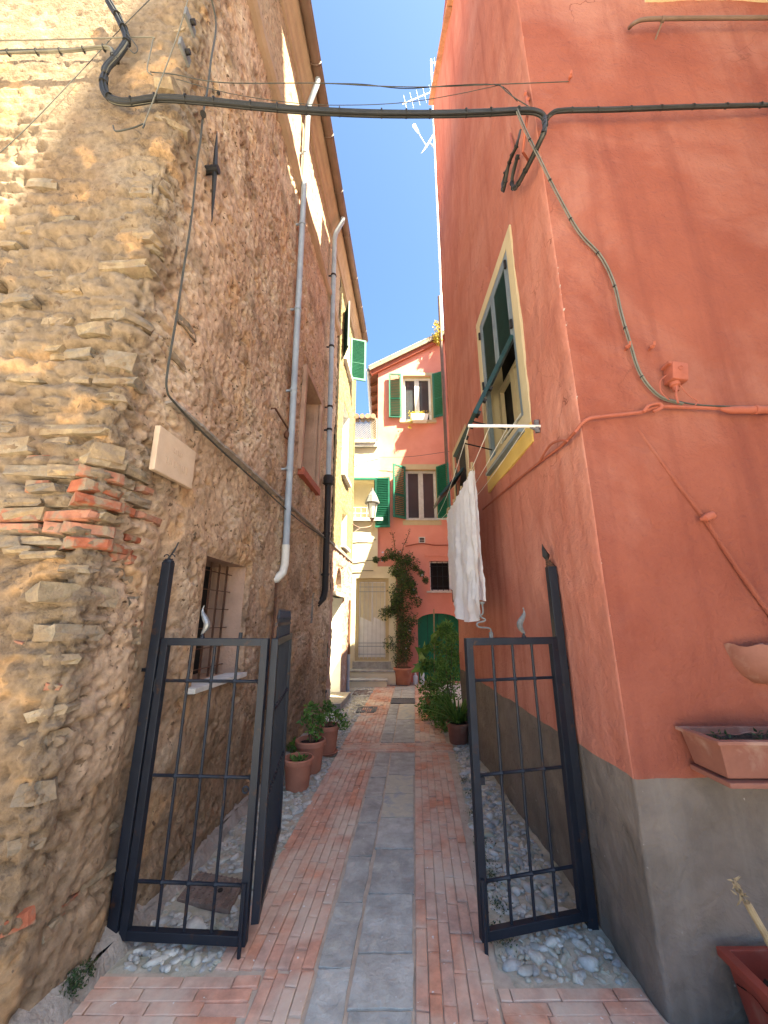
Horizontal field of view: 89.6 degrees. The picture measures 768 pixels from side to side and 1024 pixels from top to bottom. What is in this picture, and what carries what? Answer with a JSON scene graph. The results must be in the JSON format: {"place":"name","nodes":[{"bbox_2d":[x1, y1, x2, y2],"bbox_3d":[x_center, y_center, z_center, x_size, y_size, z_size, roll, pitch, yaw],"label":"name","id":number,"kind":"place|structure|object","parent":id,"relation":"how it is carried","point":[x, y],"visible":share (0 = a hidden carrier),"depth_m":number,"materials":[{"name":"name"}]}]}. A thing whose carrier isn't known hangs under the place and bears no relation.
{"place":"outdoors","nodes":[
{"label":"outdoors","id":0,"kind":"place"},
{"bbox_2d":[99,687,374,977],"bbox_3d":[-0.749,3.327,6.034,0.672,0.092,9.074,-1,-15,4],"label":"cobbled strip","id":1,"kind":"object","parent":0,"point":[180,960],"visible":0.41,"depth_m":2.19,"materials":[{"name":"grey stone"}]},
{"bbox_2d":[103,542,178,952],"bbox_3d":[-1.384,1.203,2.221,0.121,2.091,0.063,0,-15,0],"label":"gate post","id":2,"kind":"object","parent":1,"relation":"on","point":[150,671],"visible":0.91,"depth_m":2.17,"materials":[{"name":"metal"}]},
{"bbox_2d":[119,606,269,959],"bbox_3d":[-1.022,1.385,2.141,0.679,1.688,0.058,-1,-15,3],"label":"gate leaf","id":3,"kind":"object","parent":2,"relation":"attached to","point":[128,932],"visible":1,"depth_m":2.08,"materials":[{"name":"metal"}]},
{"bbox_2d":[251,608,292,924],"bbox_3d":[-0.714,1.456,2.593,0.040,1.560,0.898,2,-15,-7],"label":"gate leaf","id":4,"kind":"object","parent":3,"relation":"attached to","point":[271,801],"visible":1,"depth_m":2.38,"materials":[{"name":"metal"}]},
{"bbox_2d":[177,871,241,913],"bbox_3d":[-1.036,2.294,2.341,0.411,0.031,0.250,-4,-16,14],"label":"manhole cover","id":5,"kind":"object","parent":1,"relation":"on","point":[200,897],"visible":0.73,"depth_m":2.29,"materials":[{"name":"black metal"}]},
{"bbox_2d":[286,737,296,752],"bbox_3d":[-1.080,2.784,4.638,0.184,0.186,0.264,0,-15,0],"label":"weed","id":6,"kind":"object","parent":1,"relation":"on","point":[292,746],"visible":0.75,"depth_m":4.58,"materials":[{"name":"green plant"}]},
{"bbox_2d":[285,752,313,792],"bbox_3d":[-0.846,2.528,3.806,0.302,0.332,0.302,0,-15,0],"label":"flower pot","id":7,"kind":"object","parent":1,"relation":"on","point":[298,765],"visible":0.98,"depth_m":3.71,"materials":[{"name":"ceramic"}]},
{"bbox_2d":[295,700,325,774],"bbox_3d":[-0.808,2.469,4.272,0.355,0.692,0.337,0,-15,0],"label":"flower pot","id":8,"kind":"object","parent":1,"relation":"on","point":[313,743],"visible":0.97,"depth_m":4.24,"materials":[{"name":"ceramic"}]},
{"bbox_2d":[311,700,350,756],"bbox_3d":[-0.663,2.660,4.798,0.550,0.601,0.314,0,-15,0],"label":"flower pot","id":9,"kind":"object","parent":1,"relation":"on","point":[330,731],"visible":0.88,"depth_m":4.74,"materials":[{"name":"ceramic"}]},
{"bbox_2d":[352,690,371,694],"bbox_3d":[-0.483,3.997,8.550,0.404,0.022,0.470,0,-15,0],"label":"floor grate","id":10,"kind":"object","parent":1,"relation":"on","point":[361,691],"visible":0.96,"depth_m":8.63,"materials":[{"name":"grey metal"}]},
{"bbox_2d":[304,687,414,1023],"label":"slate path","id":11,"kind":"structure","parent":0,"point":[383,978],"depth_m":2.18,"materials":[{"name":"grey stone"}]},
{"bbox_2d":[64,682,668,1023],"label":"brick paving","id":12,"kind":"structure","parent":0,"point":[269,976],"depth_m":1.97,"materials":[{"name":"brick"}]},
{"bbox_2d":[59,957,97,998],"bbox_3d":[-1.357,2.064,1.714,0.117,0.108,0.198,0,-15,0],"label":"weed","id":13,"kind":"object","parent":12,"relation":"on","point":[76,976],"visible":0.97,"depth_m":1.69,"materials":[{"name":"green plant"}]},
{"bbox_2d":[356,706,377,712],"bbox_3d":[-0.307,3.563,6.965,0.381,0.022,0.430,0,-15,0],"label":"floor grate","id":14,"kind":"object","parent":12,"relation":"on","point":[374,709],"visible":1,"depth_m":6.95,"materials":[{"name":"grey metal"}]},
{"bbox_2d":[372,531,428,684],"bbox_3d":[0.445,2.380,10.227,1.552,4.006,0.724,0,-15,0],"label":"climbing plant","id":15,"kind":"object","parent":12,"relation":"on","point":[403,673],"visible":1,"depth_m":10.15,"materials":[{"name":"green plant"}]},
{"bbox_2d":[391,698,414,703],"bbox_3d":[0.382,3.766,7.708,0.515,0.022,0.490,0,-15,0],"label":"floor grate","id":16,"kind":"object","parent":12,"relation":"on","point":[402,700],"visible":0.99,"depth_m":7.65,"materials":[{"name":"grey metal"}]},
{"bbox_2d":[413,673,417,684],"bbox_3d":[0.788,4.168,9.673,0.124,0.265,0.121,0,-15,0],"label":"bottle","id":17,"kind":"object","parent":12,"relation":"on","point":[415,678],"visible":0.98,"depth_m":9.62,"materials":[{"name":"white plastic"}]},
{"bbox_2d":[420,673,424,684],"bbox_3d":[0.962,4.118,9.687,0.104,0.367,0.101,0,-15,0],"label":"bottle","id":18,"kind":"object","parent":12,"relation":"on","point":[422,678],"visible":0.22,"depth_m":9.64,"materials":[{"name":"white plastic"}]},
{"bbox_2d":[411,609,445,720],"bbox_3d":[0.817,2.577,6.636,0.706,1.769,0.528,11,-19,-35],"label":"bush","id":19,"kind":"object","parent":12,"relation":"on","point":[423,652],"visible":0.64,"depth_m":6.60,"materials":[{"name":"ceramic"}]},
{"bbox_2d":[426,701,447,732],"bbox_3d":[0.847,3.085,5.918,0.444,0.414,0.921,0,-15,0],"label":"ground plant","id":20,"kind":"object","parent":12,"relation":"on","point":[440,724],"visible":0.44,"depth_m":5.61,"materials":[{"name":"green plant"}]},
{"bbox_2d":[716,946,767,1023],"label":"planter","id":21,"kind":"object","parent":12,"relation":"on","point":[748,965],"visible":1,"depth_m":1.54,"materials":[{"name":"red ceramic"}]},
{"bbox_2d":[727,876,767,946],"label":"dried cane","id":22,"kind":"object","parent":21,"relation":"on","point":[752,912],"visible":1,"depth_m":1.55,"materials":[{"name":"beige plant"}]},
{"bbox_2d":[311,0,444,442],"label":"sky","id":23,"kind":"structure","parent":0,"point":[389,187],"materials":[{"name":"blue"}]},
{"bbox_2d":[442,683,461,706],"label":"ground","id":24,"kind":"structure","parent":0,"point":[459,691],"depth_m":8.70,"materials":[{"name":"stone"}]},
{"bbox_2d":[0,0,355,1023],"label":"stone house","id":25,"kind":"structure","parent":24,"relation":"on","point":[98,518],"depth_m":2.60,"materials":[{"name":"stone"}]},
{"bbox_2d":[0,43,115,65],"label":"cable bundle","id":26,"kind":"object","parent":25,"relation":"attached to","point":[39,51],"visible":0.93,"depth_m":2.76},
{"bbox_2d":[0,0,149,152],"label":"wire","id":27,"kind":"object","parent":25,"relation":"attached to","point":[71,81],"visible":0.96,"depth_m":2.71,"materials":[{"name":"black metal"}]},
{"bbox_2d":[0,36,154,74],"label":"wire","id":28,"kind":"object","parent":25,"relation":"attached to","point":[87,39],"visible":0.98,"depth_m":2.83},
{"bbox_2d":[112,123,144,131],"bbox_3d":[-1.712,-2.562,2.571,0.248,0.112,0.032,-2,-15,7],"label":"wire","id":29,"kind":"object","parent":25,"relation":"attached to","point":[130,128],"visible":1,"depth_m":2.56,"materials":[{"name":"beige metal"}]},
{"bbox_2d":[142,0,187,126],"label":"wire","id":30,"kind":"object","parent":25,"relation":"attached to","point":[165,67],"visible":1,"depth_m":2.65,"materials":[{"name":"grey metal"}]},
{"bbox_2d":[149,425,195,488],"bbox_3d":[-1.353,-0.336,2.500,0.037,0.288,0.422,-1,-15,3],"label":"stone plaque","id":31,"kind":"object","parent":25,"relation":"attached to","point":[172,458],"visible":1,"depth_m":2.44,"materials":[{"name":"stone"}]},
{"bbox_2d":[178,36,190,67],"bbox_3d":[-1.385,-3.226,2.712,0.050,0.080,0.120,-1,-15,4],"label":"iron plate","id":32,"kind":"object","parent":25,"relation":"attached to","point":[185,52],"visible":1,"depth_m":2.70,"materials":[{"name":"grey metal"}]},
{"bbox_2d":[183,7,195,37],"bbox_3d":[-1.385,-3.531,2.787,0.050,0.080,0.120,-1,-15,4],"label":"iron plate","id":33,"kind":"object","parent":25,"relation":"attached to","point":[191,22],"visible":1,"depth_m":2.77,"materials":[{"name":"grey metal"}]},
{"bbox_2d":[200,110,205,117],"bbox_3d":[-1.356,-2.983,2.899,0.044,0.192,0.147,10,-18,-33],"label":"wire ring","id":34,"kind":"object","parent":25,"relation":"attached to","point":[203,113],"visible":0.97,"depth_m":2.83,"materials":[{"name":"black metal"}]},
{"bbox_2d":[205,132,220,221],"bbox_3d":[-1.373,-2.680,3.081,0.124,0.825,0.112,0,-15,0],"label":"tie anchor","id":35,"kind":"object","parent":25,"relation":"attached to","point":[213,169],"visible":0.9,"depth_m":3.05,"materials":[{"name":"black metal"}]},
{"bbox_2d":[184,556,246,693],"bbox_3d":[-1.466,0.877,3.160,0.434,0.985,0.856,-1,-15,4],"label":"window","id":36,"kind":"structure","parent":25,"relation":"in","point":[223,586],"depth_m":3.49,"materials":[{"name":"brown paint"}]},
{"bbox_2d":[165,0,324,537],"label":"wall cable","id":37,"kind":"object","parent":25,"relation":"attached to","point":[174,330],"depth_m":2.74,"materials":[{"name":"black rubber"}]},
{"bbox_2d":[271,407,288,439],"bbox_3d":[-1.230,-1.039,4.604,0.089,0.172,0.519,-2,-15,8],"label":"iron bracket","id":38,"kind":"object","parent":25,"relation":"attached to","point":[286,434],"visible":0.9,"depth_m":4.74,"materials":[{"name":"brown metal"}]},
{"bbox_2d":[297,365,322,495],"bbox_3d":[-1.270,-1.234,6.101,0.374,1.740,1.067,-1,-15,4],"label":"window","id":39,"kind":"structure","parent":25,"relation":"in","point":[311,411],"depth_m":6.44,"materials":[{"name":"brown paint"}]},
{"bbox_2d":[99,0,548,119],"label":"cable bundle","id":40,"kind":"object","parent":25,"relation":"attached to","point":[112,60],"visible":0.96,"depth_m":2.69,"materials":[{"name":"black rubber"}]},
{"bbox_2d":[126,33,137,53],"bbox_3d":[-1.815,-3.367,2.777,0.122,0.231,0.007,0,-15,0],"label":"wire","id":41,"kind":"object","parent":40,"relation":"attached to","point":[134,43],"visible":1,"depth_m":2.77,"materials":[{"name":"grey metal"}]},
{"bbox_2d":[498,84,529,106],"bbox_3d":[0.993,-3.130,2.912,0.247,0.263,0.012,1,-15,-2],"label":"wire","id":42,"kind":"object","parent":40,"relation":"attached to","point":[513,96],"visible":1,"depth_m":2.91,"materials":[{"name":"grey metal"}]},
{"bbox_2d":[176,79,494,105],"bbox_3d":[-0.285,-3.071,2.804,2.333,0.451,0.020,1,-15,-5],"label":"wire","id":43,"kind":"object","parent":25,"relation":"attached to","point":[332,105],"visible":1,"depth_m":2.74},
{"bbox_2d":[150,71,568,87],"bbox_3d":[-0.113,-3.185,2.843,3.109,0.416,0.053,1,-15,-3],"label":"wire","id":44,"kind":"object","parent":25,"relation":"attached to","point":[354,84],"visible":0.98,"depth_m":2.79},
{"bbox_2d":[343,83,517,101],"bbox_3d":[0.271,-3.163,2.876,1.471,0.202,0.026,1,-15,-4],"label":"wire","id":45,"kind":"object","parent":44,"relation":"attached to","point":[430,87],"visible":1,"depth_m":2.88,"materials":[{"name":"black metal"}]},
{"bbox_2d":[325,267,367,710],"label":"yellow house","id":46,"kind":"structure","parent":24,"relation":"on","point":[351,353],"depth_m":8.96,"materials":[{"name":"paint"}]},
{"bbox_2d":[331,508,350,552],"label":"window","id":47,"kind":"structure","parent":46,"relation":"in","point":[344,516],"depth_m":9.17,"materials":[{"name":"beige paint"}]},
{"bbox_2d":[333,401,351,487],"bbox_3d":[-1.013,-1.614,9.316,0.369,1.870,0.931,-1,-15,4],"label":"window","id":48,"kind":"structure","parent":46,"relation":"in","point":[345,437],"depth_m":9.66,"materials":[{"name":"white paint"}]},
{"bbox_2d":[337,316,352,380],"bbox_3d":[-1.013,-4.151,9.801,0.339,1.320,0.931,-1,-15,4],"label":"window","id":49,"kind":"structure","parent":46,"relation":"in","point":[346,358],"depth_m":9.61,"materials":[{"name":"beige paint"}]},
{"bbox_2d":[352,488,379,533],"bbox_3d":[-0.519,-0.012,10.337,0.812,1.389,0.379,6,-16,-22],"label":"street lantern","id":50,"kind":"object","parent":46,"relation":"attached to","point":[372,502],"visible":1,"depth_m":10.35,"materials":[{"name":"grey metal"}]},
{"bbox_2d":[350,443,396,687],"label":"cream house","id":51,"kind":"structure","parent":24,"relation":"on","point":[371,664],"depth_m":10.59,"materials":[{"name":"paint"}]},
{"bbox_2d":[355,438,375,442],"bbox_3d":[-0.803,-2.143,11.605,1.216,0.237,0.253,0,-15,0],"label":"ledge","id":52,"kind":"object","parent":51,"relation":"on","point":[367,440],"visible":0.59,"depth_m":11.53,"materials":[{"name":"white paint"}]},
{"bbox_2d":[355,413,377,440],"bbox_3d":[-0.814,-2.584,11.909,1.233,0.902,0.373,0,-15,0],"label":"lattice screen","id":53,"kind":"object","parent":51,"relation":"on","point":[363,418],"visible":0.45,"depth_m":11.82,"materials":[{"name":"white wood"}]},
{"bbox_2d":[354,578,388,660],"bbox_3d":[-0.319,2.865,10.392,0.894,2.134,0.200,0,-15,0],"label":"front door","id":54,"kind":"structure","parent":51,"relation":"in","point":[371,594],"depth_m":10.40,"materials":[{"name":"beige paint"}]},
{"bbox_2d":[391,599,400,613],"bbox_3d":[0.308,2.517,10.306,0.263,0.382,0.150,0,-15,0],"label":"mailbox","id":55,"kind":"object","parent":51,"relation":"attached to","point":[394,606],"visible":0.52,"depth_m":10.24,"materials":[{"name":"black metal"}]},
{"bbox_2d":[366,295,459,682],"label":"salmon house","id":56,"kind":"structure","parent":24,"relation":"on","point":[403,382],"depth_m":11.57,"materials":[{"name":"paint"}]},
{"bbox_2d":[389,371,445,423],"bbox_3d":[1.028,-3.609,12.146,1.748,1.793,0.403,0,-15,0],"label":"window","id":57,"kind":"structure","parent":56,"relation":"in","point":[415,392],"depth_m":12.24,"materials":[{"name":"green glass"}]},
{"bbox_2d":[408,410,431,428],"bbox_3d":[1.076,-2.797,11.775,0.751,0.638,0.371,0,-15,0],"label":"flower box","id":58,"kind":"object","parent":56,"relation":"attached to","point":[419,418],"visible":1,"depth_m":11.66,"materials":[{"name":"white paint"}]},
{"bbox_2d":[393,462,450,524],"bbox_3d":[1.064,-0.550,11.233,1.621,1.867,0.551,0,-15,0],"label":"window","id":59,"kind":"structure","parent":56,"relation":"in","point":[421,493],"depth_m":11.37,"materials":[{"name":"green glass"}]},
{"bbox_2d":[432,320,442,345],"bbox_3d":[1.730,-5.800,12.531,0.367,0.953,0.390,0,-15,0],"label":"hanging plant","id":60,"kind":"object","parent":56,"relation":"on","point":[436,339],"visible":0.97,"depth_m":12.46,"materials":[{"name":"yellow plant"}]},
{"bbox_2d":[417,613,459,681],"bbox_3d":[1.465,3.584,10.328,1.124,1.736,0.224,0,-15,0],"label":"garage door","id":61,"kind":"structure","parent":56,"relation":"in","point":[425,629],"depth_m":10.47,"materials":[{"name":"paint"}]},
{"bbox_2d":[427,561,451,592],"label":"window","id":62,"kind":"structure","parent":56,"relation":"in","point":[439,571],"depth_m":10.86,"materials":[{"name":"paint"}]},
{"bbox_2d":[428,0,767,1023],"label":"red house","id":63,"kind":"structure","parent":24,"relation":"on","point":[658,600],"depth_m":2.59,"materials":[{"name":"paint"}]},
{"bbox_2d":[402,59,443,330],"bbox_3d":[1.234,-9.642,11.139,1.329,10.509,0.052,0,-15,0],"label":"tv antenna","id":64,"kind":"object","parent":63,"relation":"attached to","point":[431,62],"visible":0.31,"depth_m":10.81,"materials":[{"name":"white paint"}]},
{"bbox_2d":[412,123,433,151],"bbox_3d":[1.260,-11.195,11.570,0.719,1.088,0.428,-8,-17,26],"label":"satellite dish","id":65,"kind":"object","parent":64,"relation":"attached to","point":[417,131],"visible":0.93,"depth_m":11.48,"materials":[{"name":"white paint"}]},
{"bbox_2d":[433,425,468,508],"bbox_3d":[0.951,-0.493,5.682,0.410,1.250,1.000,0,-15,0],"label":"window","id":66,"kind":"structure","parent":63,"relation":"in","point":[464,459],"depth_m":5.56,"materials":[{"name":"green paint"}]},
{"bbox_2d":[435,420,540,519],"bbox_3d":[0.894,-0.244,4.473,0.539,0.192,3.324,0,-15,0],"label":"clothes airer","id":67,"kind":"object","parent":63,"relation":"attached to","point":[536,426],"visible":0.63,"depth_m":2.87,"materials":[{"name":"white paint"}]},
{"bbox_2d":[447,467,485,621],"bbox_3d":[0.843,0.455,4.240,0.209,1.442,1.820,0,-15,0],"label":"sheet","id":68,"kind":"object","parent":67,"relation":"hanging from","point":[466,580],"visible":1,"depth_m":3.77,"materials":[{"name":"white fabric"}]},
{"bbox_2d":[453,225,533,492],"bbox_3d":[1.062,-1.423,3.873,0.658,2.170,1.270,0,-15,0],"label":"window","id":69,"kind":"structure","parent":63,"relation":"in","point":[504,398],"depth_m":3.81,"materials":[{"name":"green paint"}]},
{"bbox_2d":[510,90,529,161],"bbox_3d":[1.139,-3.176,3.218,0.121,0.792,0.518,0,-15,0],"label":"cable bracket","id":70,"kind":"object","parent":63,"relation":"attached to","point":[527,98],"visible":0.82,"depth_m":3.02,"materials":[{"name":"orange metal"}]},
{"bbox_2d":[501,129,521,192],"bbox_3d":[1.094,-3.042,3.359,0.098,0.337,0.484,0,-15,0],"label":"cable bundle","id":71,"kind":"object","parent":70,"relation":"hanging from","point":[505,178],"visible":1,"depth_m":3.31,"materials":[{"name":"black rubber"}]},
{"bbox_2d":[509,115,547,190],"bbox_3d":[1.105,-2.785,3.032,0.141,0.569,0.631,2,-15,-8],"label":"cable bundle","id":72,"kind":"object","parent":63,"relation":"attached to","point":[544,120],"visible":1,"depth_m":2.87,"materials":[{"name":"black rubber"}]},
{"bbox_2d":[482,430,577,509],"bbox_3d":[1.125,-0.252,3.327,0.026,0.146,2.150,0,-15,0],"label":"wall conduit","id":73,"kind":"object","parent":63,"relation":"attached to","point":[563,443],"depth_m":2.90,"materials":[{"name":"red paint"}]},
{"bbox_2d":[538,439,568,463],"bbox_3d":[1.112,-0.411,2.574,0.029,0.081,0.440,0,-15,0],"label":"wall conduit","id":74,"kind":"object","parent":63,"relation":"attached to","point":[550,444],"depth_m":2.56,"materials":[{"name":"red paint"}]},
{"bbox_2d":[567,70,571,82],"bbox_3d":[1.480,-3.459,3.086,0.030,0.032,0.092,0,-15,0],"label":"wall hook","id":75,"kind":"object","parent":63,"relation":"attached to","point":[570,76],"depth_m":3.06,"materials":[{"name":"red paint"}]},
{"bbox_2d":[516,108,683,404],"bbox_3d":[1.369,-1.799,2.591,0.805,2.412,0.067,1,-15,-5],"label":"cable bundle","id":76,"kind":"object","parent":63,"relation":"attached to","point":[632,351],"visible":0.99,"depth_m":2.57,"materials":[{"name":"grey rubber"}]},
{"bbox_2d":[624,341,630,350],"bbox_3d":[1.519,-1.029,2.422,0.030,0.032,0.092,0,-15,0],"label":"wall hook","id":77,"kind":"object","parent":63,"relation":"attached to","point":[628,346],"depth_m":2.40,"materials":[{"name":"red paint"}]},
{"bbox_2d":[575,405,721,430],"bbox_3d":[1.560,-0.551,2.280,0.878,0.162,0.071,0,-15,0],"label":"wall conduit","id":78,"kind":"object","parent":63,"relation":"attached to","point":[581,424],"depth_m":2.27,"materials":[{"name":"red paint"}]},
{"bbox_2d":[648,341,655,350],"bbox_3d":[1.670,-1.029,2.422,0.030,0.032,0.092,0,-15,0],"label":"wall hook","id":79,"kind":"object","parent":63,"relation":"attached to","point":[652,346],"depth_m":2.40,"materials":[{"name":"red paint"}]},
{"bbox_2d":[642,402,663,412],"bbox_3d":[1.573,-0.612,2.266,0.123,0.065,0.030,0,-15,0],"label":"wall conduit","id":80,"kind":"object","parent":63,"relation":"attached to","point":[660,404],"depth_m":2.26,"materials":[{"name":"red paint"}]},
{"bbox_2d":[547,101,767,120],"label":"cable bundle","id":81,"kind":"object","parent":63,"relation":"attached to","point":[643,108],"visible":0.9,"depth_m":2.90,"materials":[{"name":"black rubber"}]},
{"bbox_2d":[659,361,697,405],"bbox_3d":[1.724,-0.752,2.308,0.208,0.296,0.089,0,-15,0],"label":"junction box","id":82,"kind":"object","parent":63,"relation":"attached to","point":[676,376],"visible":1,"depth_m":2.29,"materials":[{"name":"red paint"}]},
{"bbox_2d":[628,15,767,39],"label":"wall pipe","id":83,"kind":"object","parent":63,"relation":"attached to","point":[661,19],"depth_m":3.18,"materials":[{"name":"metal"}]},
{"bbox_2d":[669,398,730,406],"bbox_3d":[2.015,-0.653,2.281,0.716,0.089,0.024,-1,-15,2],"label":"wall cable","id":84,"kind":"object","parent":63,"relation":"attached to","point":[705,405],"depth_m":2.28,"materials":[{"name":"grey rubber"}]},
{"bbox_2d":[635,425,767,615],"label":"wall pipe","id":85,"kind":"object","parent":63,"relation":"attached to","point":[706,518],"depth_m":2.10,"materials":[{"name":"metal"}]},
{"bbox_2d":[675,726,767,788],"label":"planter","id":86,"kind":"object","parent":63,"relation":"attached to","point":[733,757],"visible":1,"depth_m":1.65,"materials":[{"name":"ceramic"}]},
{"bbox_2d":[720,405,767,414],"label":"wall pipe","id":87,"kind":"object","parent":63,"relation":"attached to","point":[754,410],"depth_m":2.25,"materials":[{"name":"red paint"}]},
{"bbox_2d":[724,643,767,683],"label":"wall pot","id":88,"kind":"object","parent":63,"relation":"attached to","point":[750,663],"depth_m":1.89,"materials":[{"name":"ceramic"}]},
{"bbox_2d":[437,691,644,992],"bbox_3d":[1.003,3.321,5.996,0.680,0.112,9.106,0,-15,2],"label":"cobbled strip","id":89,"kind":"object","parent":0,"point":[576,956],"visible":0.56,"depth_m":2.17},
{"bbox_2d":[418,691,467,744],"bbox_3d":[0.982,2.724,5.182,1.066,0.679,1.155,-14,-21,42],"label":"flower pot","id":90,"kind":"object","parent":89,"relation":"on","point":[457,724],"visible":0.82,"depth_m":5.12,"materials":[{"name":"ceramic"}]},
{"bbox_2d":[429,618,461,731],"bbox_3d":[0.961,2.453,5.942,0.745,1.603,0.465,10,-18,-33],"label":"bush","id":91,"kind":"object","parent":89,"relation":"on","point":[450,652],"visible":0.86,"depth_m":5.94,"materials":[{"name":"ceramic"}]},
{"bbox_2d":[457,775,517,957],"bbox_3d":[0.728,2.446,2.941,0.202,0.035,2.298,-2,-15,6],"label":"moss","id":92,"kind":"object","parent":89,"relation":"on","point":[489,874],"visible":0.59,"depth_m":2.35,"materials":[{"name":"green plant"}]},
{"bbox_2d":[542,544,598,930],"bbox_3d":[1.131,1.234,2.359,0.120,2.105,0.058,0,-15,0],"label":"gate post","id":93,"kind":"object","parent":89,"relation":"on","point":[555,611],"visible":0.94,"depth_m":2.31,"materials":[{"name":"metal"}]},
{"bbox_2d":[464,602,588,955],"bbox_3d":[0.801,1.397,2.231,0.648,1.712,0.060,4,-16,-15],"label":"gate leaf","id":94,"kind":"object","parent":93,"relation":"attached to","point":[524,926],"visible":0.99,"depth_m":2.16,"materials":[{"name":"metal"}]}
]}

